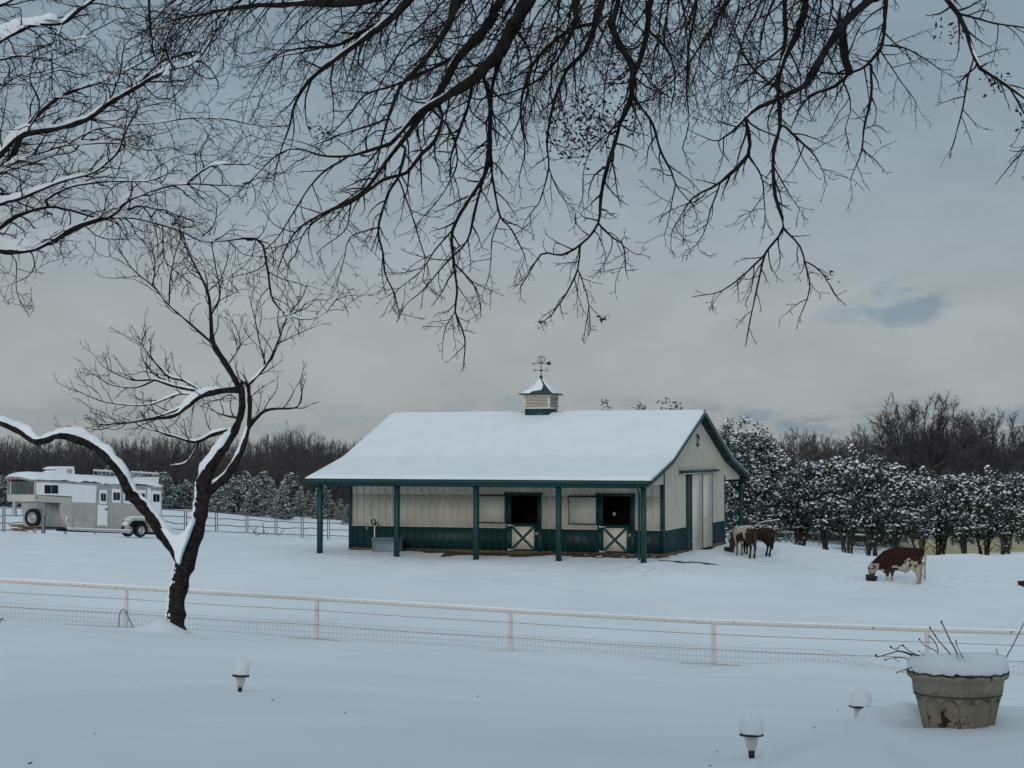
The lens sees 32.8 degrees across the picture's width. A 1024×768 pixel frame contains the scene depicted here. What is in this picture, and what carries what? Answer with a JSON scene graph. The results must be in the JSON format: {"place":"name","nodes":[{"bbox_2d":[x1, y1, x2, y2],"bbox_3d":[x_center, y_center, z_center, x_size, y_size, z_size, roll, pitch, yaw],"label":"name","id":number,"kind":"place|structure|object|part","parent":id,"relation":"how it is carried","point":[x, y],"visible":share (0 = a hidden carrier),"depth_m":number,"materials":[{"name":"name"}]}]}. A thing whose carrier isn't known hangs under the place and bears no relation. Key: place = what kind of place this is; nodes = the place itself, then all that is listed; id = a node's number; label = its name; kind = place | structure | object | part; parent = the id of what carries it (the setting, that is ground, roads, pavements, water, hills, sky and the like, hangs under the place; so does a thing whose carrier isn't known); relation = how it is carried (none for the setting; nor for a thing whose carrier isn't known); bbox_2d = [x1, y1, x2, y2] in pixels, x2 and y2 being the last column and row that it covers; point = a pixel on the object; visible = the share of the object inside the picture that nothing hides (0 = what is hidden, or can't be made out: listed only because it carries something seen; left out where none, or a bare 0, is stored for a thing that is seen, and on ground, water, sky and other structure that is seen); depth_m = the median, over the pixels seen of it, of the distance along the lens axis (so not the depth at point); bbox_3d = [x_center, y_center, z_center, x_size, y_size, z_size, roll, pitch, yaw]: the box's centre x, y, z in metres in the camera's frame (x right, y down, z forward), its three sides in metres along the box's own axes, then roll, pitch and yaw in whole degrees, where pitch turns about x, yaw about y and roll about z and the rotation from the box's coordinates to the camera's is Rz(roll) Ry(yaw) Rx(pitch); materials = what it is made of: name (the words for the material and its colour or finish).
{"place":"outdoors","nodes":[
{"label":"outdoors","id":0,"kind":"place"},
{"bbox_2d":[0,507,1023,767],"bbox_3d":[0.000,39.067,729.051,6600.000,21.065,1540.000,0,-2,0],"label":"snow ground","id":1,"kind":"structure","parent":0,"point":[154,693],"depth_m":34.29,"materials":[{"name":"white snow"}]},
{"bbox_2d":[0,507,3,531],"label":"corral panel","id":2,"kind":"object","parent":1,"relation":"on","point":[2,517],"visible":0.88,"depth_m":90.78,"materials":[{"name":"metal"}]},
{"bbox_2d":[0,476,6,502],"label":"cedar tree","id":3,"kind":"object","parent":1,"relation":"on","point":[4,481],"visible":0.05,"depth_m":140.56,"materials":[{"name":"green plant"}]},
{"bbox_2d":[0,471,21,506],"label":"cedar tree","id":4,"kind":"object","parent":1,"relation":"on","point":[5,503],"visible":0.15,"depth_m":134.90,"materials":[{"name":"green plant"}]},
{"bbox_2d":[4,507,33,532],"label":"corral panel","id":5,"kind":"object","parent":1,"relation":"on","point":[11,515],"visible":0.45,"depth_m":90.89,"materials":[{"name":"metal"}]},
{"bbox_2d":[8,524,40,531],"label":"wood pile","id":6,"kind":"object","parent":1,"relation":"on","point":[20,527],"visible":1,"depth_m":76.14,"materials":[{"name":"brown wood"}]},
{"bbox_2d":[6,466,163,536],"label":"horse trailer","id":7,"kind":"object","parent":1,"relation":"on","point":[71,501],"visible":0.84,"depth_m":82.09,"materials":[{"name":"metal"}]},
{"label":"nose window","id":8,"kind":"part","parent":7,"relation":"part of","materials":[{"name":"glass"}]},
{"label":"window","id":9,"kind":"part","parent":7,"relation":"part of","materials":[{"name":"black glass"}]},
{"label":"side door","id":10,"kind":"part","parent":7,"relation":"part of","materials":[{"name":"grey metal"}]},
{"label":"window","id":11,"kind":"part","parent":7,"relation":"part of","materials":[{"name":"black glass"}]},
{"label":"window","id":12,"kind":"part","parent":7,"relation":"part of","materials":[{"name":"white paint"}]},
{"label":"rear side door","id":13,"kind":"part","parent":7,"relation":"part of","materials":[{"name":"white paint"}]},
{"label":"window","id":14,"kind":"part","parent":7,"relation":"part of","materials":[{"name":"black glass"}]},
{"bbox_2d":[103,466,113,475],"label":"cedar tree","id":15,"kind":"object","parent":1,"relation":"on","point":[109,473],"visible":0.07,"depth_m":146.25,"materials":[{"name":"green plant"}]},
{"bbox_2d":[118,609,133,627],"bbox_3d":[-9.664,5.908,43.560,0.431,0.532,0.036,0,-2,0],"label":"cable hoop","id":16,"kind":"object","parent":1,"relation":"on","point":[127,616],"visible":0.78,"depth_m":43.55,"materials":[{"name":"grey metal"}]},
{"bbox_2d":[136,471,147,476],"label":"cedar tree","id":17,"kind":"object","parent":1,"relation":"on","point":[143,475],"visible":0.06,"depth_m":135.15,"materials":[{"name":"green plant"}]},
{"bbox_2d":[151,471,173,507],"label":"cedar tree","id":18,"kind":"object","parent":1,"relation":"on","point":[164,498],"visible":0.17,"depth_m":130.54,"materials":[{"name":"green plant"}]},
{"bbox_2d":[0,205,331,629],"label":"fruit tree","id":19,"kind":"object","parent":1,"relation":"on","point":[182,548],"visible":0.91,"depth_m":37.26,"materials":[{"name":"plant"}]},
{"bbox_2d":[160,471,182,508],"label":"cedar tree","id":20,"kind":"object","parent":1,"relation":"on","point":[168,482],"visible":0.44,"depth_m":133.78,"materials":[{"name":"green plant"}]},
{"bbox_2d":[162,509,184,529],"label":"corral panel","id":21,"kind":"object","parent":1,"relation":"on","point":[177,516],"visible":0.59,"depth_m":99.94,"materials":[{"name":"metal"}]},
{"bbox_2d":[0,419,361,508],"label":"woods","id":22,"kind":"object","parent":1,"relation":"on","point":[288,458],"visible":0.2,"depth_m":212.53,"materials":[{"name":"brown plant"}]},
{"bbox_2d":[174,479,194,509],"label":"cedar tree","id":23,"kind":"object","parent":1,"relation":"on","point":[185,493],"visible":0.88,"depth_m":135.69,"materials":[{"name":"green plant"}]},
{"bbox_2d":[0,0,383,336],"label":"bare tree","id":24,"kind":"object","parent":1,"relation":"on","point":[37,239],"visible":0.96,"depth_m":14.09,"materials":[{"name":"black plant"}]},
{"bbox_2d":[186,510,215,531],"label":"corral panel","id":25,"kind":"object","parent":1,"relation":"on","point":[205,525],"visible":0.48,"depth_m":102.75,"materials":[{"name":"metal"}]},
{"bbox_2d":[208,483,239,513],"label":"cedar tree","id":26,"kind":"object","parent":1,"relation":"on","point":[222,501],"visible":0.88,"depth_m":130.29,"materials":[{"name":"green plant"}]},
{"bbox_2d":[217,512,246,532],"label":"corral panel","id":27,"kind":"object","parent":1,"relation":"on","point":[231,519],"visible":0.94,"depth_m":104.61,"materials":[{"name":"metal"}]},
{"bbox_2d":[227,475,236,489],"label":"cedar tree","id":28,"kind":"object","parent":1,"relation":"on","point":[231,481],"visible":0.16,"depth_m":140.94,"materials":[{"name":"green plant"}]},
{"bbox_2d":[232,476,241,512],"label":"cedar tree","id":29,"kind":"object","parent":1,"relation":"on","point":[238,478],"visible":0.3,"depth_m":133.19,"materials":[{"name":"green plant"}]},
{"bbox_2d":[232,657,249,691],"bbox_3d":[-2.381,2.668,15.211,0.154,0.551,0.154,3,-2,0],"label":"path lamp","id":30,"kind":"object","parent":1,"relation":"on","point":[241,671],"visible":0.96,"depth_m":15.18,"materials":[{"name":"black plastic"}]},
{"bbox_2d":[234,477,268,516],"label":"cedar tree","id":31,"kind":"object","parent":1,"relation":"on","point":[254,504],"visible":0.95,"depth_m":130.02,"materials":[{"name":"green plant"}]},
{"bbox_2d":[231,470,271,512],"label":"cedar tree","id":32,"kind":"object","parent":1,"relation":"on","point":[243,483],"visible":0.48,"depth_m":132.13,"materials":[{"name":"green plant"}]},
{"bbox_2d":[247,513,274,533],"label":"corral panel","id":33,"kind":"object","parent":1,"relation":"on","point":[259,520],"visible":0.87,"depth_m":107.31,"materials":[{"name":"metal"}]},
{"bbox_2d":[256,470,271,507],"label":"cedar tree","id":34,"kind":"object","parent":1,"relation":"on","point":[263,479],"visible":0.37,"depth_m":142.81,"materials":[{"name":"green plant"}]},
{"bbox_2d":[250,522,283,535],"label":"dry weeds","id":35,"kind":"object","parent":1,"relation":"on","point":[263,531],"visible":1,"depth_m":101.74,"materials":[{"name":"brown plant"}]},
{"bbox_2d":[266,480,277,513],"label":"cedar tree","id":36,"kind":"object","parent":1,"relation":"on","point":[272,491],"visible":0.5,"depth_m":140.55,"materials":[{"name":"green plant"}]},
{"bbox_2d":[268,484,297,518],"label":"cedar tree","id":37,"kind":"object","parent":1,"relation":"on","point":[283,499],"visible":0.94,"depth_m":129.87,"materials":[{"name":"green plant"}]},
{"bbox_2d":[276,515,301,536],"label":"corral panel","id":38,"kind":"object","parent":1,"relation":"on","point":[289,528],"visible":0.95,"depth_m":110.26,"materials":[{"name":"metal"}]},
{"bbox_2d":[276,471,313,512],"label":"cedar tree","id":39,"kind":"object","parent":1,"relation":"on","point":[290,483],"visible":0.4,"depth_m":144.00,"materials":[{"name":"green plant"}]},
{"bbox_2d":[291,491,306,516],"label":"cedar tree","id":40,"kind":"object","parent":1,"relation":"on","point":[299,505],"visible":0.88,"depth_m":135.70,"materials":[{"name":"green plant"}]},
{"bbox_2d":[301,490,312,515],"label":"cedar tree","id":41,"kind":"object","parent":1,"relation":"on","point":[307,501],"visible":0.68,"depth_m":138.90,"materials":[{"name":"green plant"}]},
{"bbox_2d":[303,516,327,538],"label":"corral panel","id":42,"kind":"object","parent":1,"relation":"on","point":[315,528],"visible":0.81,"depth_m":112.82,"materials":[{"name":"metal"}]},
{"bbox_2d":[306,488,328,518],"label":"cedar tree","id":43,"kind":"object","parent":1,"relation":"on","point":[314,509],"visible":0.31,"depth_m":133.87,"materials":[{"name":"green plant"}]},
{"bbox_2d":[323,486,331,510],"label":"cedar tree","id":44,"kind":"object","parent":1,"relation":"on","point":[327,497],"visible":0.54,"depth_m":136.32,"materials":[{"name":"green plant"}]},
{"bbox_2d":[324,500,337,518],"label":"cedar tree","id":45,"kind":"object","parent":1,"relation":"on","point":[331,509],"visible":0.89,"depth_m":135.27,"materials":[{"name":"green plant"}]},
{"bbox_2d":[332,499,344,519],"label":"cedar tree","id":46,"kind":"object","parent":1,"relation":"on","point":[339,511],"visible":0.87,"depth_m":134.56,"materials":[{"name":"green plant"}]},
{"bbox_2d":[329,517,348,538],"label":"corral panel","id":47,"kind":"object","parent":1,"relation":"on","point":[335,523],"visible":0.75,"depth_m":114.94,"materials":[{"name":"metal"}]},
{"bbox_2d":[340,504,348,523],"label":"cedar tree","id":48,"kind":"object","parent":1,"relation":"on","point":[346,514],"visible":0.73,"depth_m":130.20,"materials":[{"name":"green plant"}]},
{"bbox_2d":[371,519,378,537],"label":"yard hydrant","id":49,"kind":"object","parent":1,"relation":"on","point":[375,522],"visible":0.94,"depth_m":65.39,"materials":[{"name":"grey metal"}]},
{"bbox_2d":[371,537,403,551],"bbox_3d":[-4.649,6.053,64.810,1.230,0.625,0.650,-1,-2,20],"label":"water trough","id":50,"kind":"object","parent":1,"relation":"on","point":[382,544],"visible":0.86,"depth_m":64.57,"materials":[{"name":"grey metal"}]},
{"bbox_2d":[0,577,1023,674],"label":"pipe fence","id":51,"kind":"object","parent":1,"relation":"on","point":[511,611],"visible":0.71,"depth_m":42.08,"materials":[{"name":"metal"}]},
{"bbox_2d":[305,356,749,562],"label":"barn","id":52,"kind":"structure","parent":1,"relation":"on","point":[541,474],"depth_m":64.54,"materials":[{"name":"beige"}]},
{"bbox_2d":[479,495,505,522],"bbox_3d":[-0.747,4.620,64.135,1.080,1.030,0.104,-1,-2,20],"label":"upper door leaf","id":53,"kind":"structure","parent":52,"relation":"in","point":[492,508],"depth_m":64.11,"materials":[{"name":"beige wood"}]},
{"bbox_2d":[508,523,537,550],"bbox_3d":[0.414,5.646,63.731,1.175,1.050,0.088,-1,-2,20],"label":"stable door","id":54,"kind":"structure","parent":52,"relation":"in","point":[523,536],"depth_m":63.70,"materials":[{"name":"white wood"}]},
{"bbox_2d":[568,496,596,524],"bbox_3d":[2.555,4.575,62.919,1.080,1.030,0.104,-1,-2,20],"label":"upper door leaf","id":55,"kind":"structure","parent":52,"relation":"in","point":[582,510],"depth_m":62.90,"materials":[{"name":"beige wood"}]},
{"bbox_2d":[599,525,630,552],"bbox_3d":[3.718,5.601,62.513,1.175,1.050,0.088,-1,-2,20],"label":"stable door","id":56,"kind":"structure","parent":52,"relation":"in","point":[615,538],"depth_m":62.49,"materials":[{"name":"white wood"}]},
{"bbox_2d":[692,474,702,549],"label":"sliding door","id":57,"kind":"structure","parent":52,"relation":"in","point":[697,485],"depth_m":66.16,"materials":[{"name":"white metal"}]},
{"bbox_2d":[702,473,712,547],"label":"sliding door","id":58,"kind":"structure","parent":52,"relation":"in","point":[707,479],"depth_m":67.73,"materials":[{"name":"white metal"}]},
{"bbox_2d":[402,550,668,558],"bbox_3d":[0.316,6.168,62.734,10.650,0.186,1.909,-1,-2,20],"label":"dirt strip","id":59,"kind":"object","parent":1,"relation":"on","point":[572,554],"visible":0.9,"depth_m":62.63,"materials":[{"name":"brown soil"}]},
{"bbox_2d":[108,0,1023,370],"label":"bare tree","id":60,"kind":"object","parent":1,"relation":"on","point":[510,32],"visible":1,"depth_m":11.10,"materials":[{"name":"black plant"}]},
{"bbox_2d":[600,399,612,409],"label":"evergreen tree","id":61,"kind":"object","parent":1,"relation":"on","point":[604,403],"visible":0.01,"depth_m":95.89,"materials":[{"name":"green plant"}]},
{"bbox_2d":[632,401,645,409],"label":"evergreen tree","id":62,"kind":"object","parent":1,"relation":"on","point":[642,408],"depth_m":93.65,"materials":[{"name":"green plant"}]},
{"bbox_2d":[656,397,684,409],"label":"evergreen tree","id":63,"kind":"object","parent":1,"relation":"on","point":[676,406],"depth_m":93.65,"materials":[{"name":"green plant"}]},
{"bbox_2d":[658,560,716,564],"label":"trodden dirt","id":64,"kind":"structure","parent":1,"relation":"on","point":[689,562],"depth_m":59.97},
{"bbox_2d":[718,416,747,541],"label":"evergreen tree","id":65,"kind":"object","parent":1,"relation":"on","point":[725,436],"visible":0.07,"depth_m":86.66,"materials":[{"name":"green plant"}]},
{"bbox_2d":[729,526,757,557],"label":"pony","id":66,"kind":"object","parent":1,"relation":"on","point":[746,534],"visible":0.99,"depth_m":65.52},
{"bbox_2d":[739,714,763,757],"bbox_3d":[1.492,2.319,10.821,0.154,0.524,0.155,0,-2,0],"label":"path lamp","id":67,"kind":"object","parent":1,"relation":"on","point":[751,729],"visible":1,"depth_m":10.78,"materials":[{"name":"black plastic"}]},
{"bbox_2d":[729,525,774,556],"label":"pony","id":68,"kind":"object","parent":1,"relation":"on","point":[765,536],"visible":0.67,"depth_m":66.91},
{"bbox_2d":[725,415,801,541],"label":"evergreen tree","id":69,"kind":"object","parent":1,"relation":"on","point":[762,459],"visible":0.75,"depth_m":81.96,"materials":[{"name":"green plant"}]},
{"bbox_2d":[746,514,812,529],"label":"brush","id":70,"kind":"object","parent":1,"relation":"on","point":[771,521],"visible":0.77,"depth_m":73.80,"materials":[{"name":"brown plant"}]},
{"bbox_2d":[771,449,822,546],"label":"evergreen tree","id":71,"kind":"object","parent":1,"relation":"on","point":[796,520],"visible":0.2,"depth_m":83.41,"materials":[{"name":"green plant"}]},
{"bbox_2d":[787,457,851,549],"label":"evergreen tree","id":72,"kind":"object","parent":1,"relation":"on","point":[816,467],"visible":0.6,"depth_m":81.72,"materials":[{"name":"green plant"}]},
{"bbox_2d":[780,527,879,549],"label":"rail fence","id":73,"kind":"object","parent":1,"relation":"on","point":[786,532],"visible":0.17,"depth_m":93.92,"materials":[{"name":"metal"}]},
{"bbox_2d":[776,518,892,548],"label":"undergrowth","id":74,"kind":"object","parent":1,"relation":"on","point":[881,538],"visible":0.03,"depth_m":97.78,"materials":[{"name":"brown plant"}]},
{"bbox_2d":[794,450,876,553],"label":"evergreen tree","id":75,"kind":"object","parent":1,"relation":"on","point":[833,499],"visible":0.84,"depth_m":80.68,"materials":[{"name":"green plant"}]},
{"bbox_2d":[849,688,871,718],"bbox_3d":[2.464,2.412,12.319,0.160,0.500,0.154,2,-2,0],"label":"path lamp","id":76,"kind":"object","parent":1,"relation":"on","point":[860,698],"visible":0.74,"depth_m":12.28,"materials":[{"name":"black plastic"}]},
{"bbox_2d":[830,443,907,555],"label":"evergreen tree","id":77,"kind":"object","parent":1,"relation":"on","point":[872,539],"visible":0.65,"depth_m":80.14,"materials":[{"name":"green plant"}]},
{"bbox_2d":[719,422,1023,532],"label":"woods","id":78,"kind":"object","parent":1,"relation":"on","point":[815,449],"visible":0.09,"depth_m":181.93,"materials":[{"name":"brown plant"}]},
{"bbox_2d":[866,574,877,580],"bbox_3d":[12.048,6.503,58.248,0.408,0.180,0.404,10,-2,0],"label":"feed pan","id":79,"kind":"object","parent":1,"relation":"on","point":[871,578],"visible":1,"depth_m":58.09,"materials":[{"name":"black rubber"}]},
{"bbox_2d":[831,395,954,479],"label":"bare tree","id":80,"kind":"object","parent":1,"relation":"on","point":[918,419],"visible":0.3,"depth_m":160.51,"materials":[{"name":"brown plant"}]},
{"bbox_2d":[868,547,925,583],"bbox_3d":[12.929,6.119,58.320,1.937,1.289,0.708,0,-2,4],"label":"cow","id":81,"kind":"object","parent":1,"relation":"on","point":[901,559],"visible":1,"depth_m":58.11},
{"bbox_2d":[862,464,935,547],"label":"evergreen tree","id":82,"kind":"object","parent":1,"relation":"on","point":[891,528],"visible":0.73,"depth_m":79.45,"materials":[{"name":"green plant"}]},
{"bbox_2d":[884,469,953,551],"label":"evergreen tree","id":83,"kind":"object","parent":1,"relation":"on","point":[923,530],"visible":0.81,"depth_m":79.05,"materials":[{"name":"green plant"}]},
{"bbox_2d":[858,387,996,479],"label":"bare tree","id":84,"kind":"object","parent":1,"relation":"on","point":[964,453],"visible":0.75,"depth_m":156.76,"materials":[{"name":"brown plant"}]},
{"bbox_2d":[919,465,955,554],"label":"evergreen tree","id":85,"kind":"object","parent":1,"relation":"on","point":[941,545],"visible":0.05,"depth_m":81.73,"materials":[{"name":"green plant"}]},
{"bbox_2d":[875,620,1023,728],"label":"flower pot","id":86,"kind":"object","parent":1,"relation":"on","point":[959,690],"visible":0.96,"depth_m":8.93,"materials":[{"name":"beige concrete"}]},
{"bbox_2d":[899,534,1023,554],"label":"fence","id":87,"kind":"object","parent":1,"relation":"on","point":[973,548],"depth_m":92.24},
{"bbox_2d":[931,470,1004,553],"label":"evergreen tree","id":88,"kind":"object","parent":1,"relation":"on","point":[960,524],"visible":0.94,"depth_m":78.67,"materials":[{"name":"green plant"}]},
{"bbox_2d":[930,406,1023,481],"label":"bare tree","id":89,"kind":"object","parent":1,"relation":"on","point":[1019,461],"visible":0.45,"depth_m":159.01,"materials":[{"name":"brown plant"}]},
{"bbox_2d":[967,470,1000,554],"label":"evergreen tree","id":90,"kind":"object","parent":1,"relation":"on","point":[987,549],"visible":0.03,"depth_m":81.14,"materials":[{"name":"green plant"}]},
{"bbox_2d":[972,464,1023,554],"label":"evergreen tree","id":91,"kind":"object","parent":1,"relation":"on","point":[1007,518],"visible":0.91,"depth_m":78.26,"materials":[{"name":"green plant"}]},
{"bbox_2d":[1004,468,1023,543],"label":"evergreen tree","id":92,"kind":"object","parent":1,"relation":"on","point":[1021,475],"visible":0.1,"depth_m":79.16,"materials":[{"name":"green plant"}]},
{"bbox_2d":[1017,581,1023,586],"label":"feed pan","id":93,"kind":"object","parent":1,"relation":"on","point":[1020,583],"visible":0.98,"depth_m":57.16,"materials":[{"name":"black rubber"}]},
{"bbox_2d":[0,0,1023,471],"label":"sky","id":94,"kind":"structure","parent":0,"point":[928,260],"materials":[{"name":"grey"}]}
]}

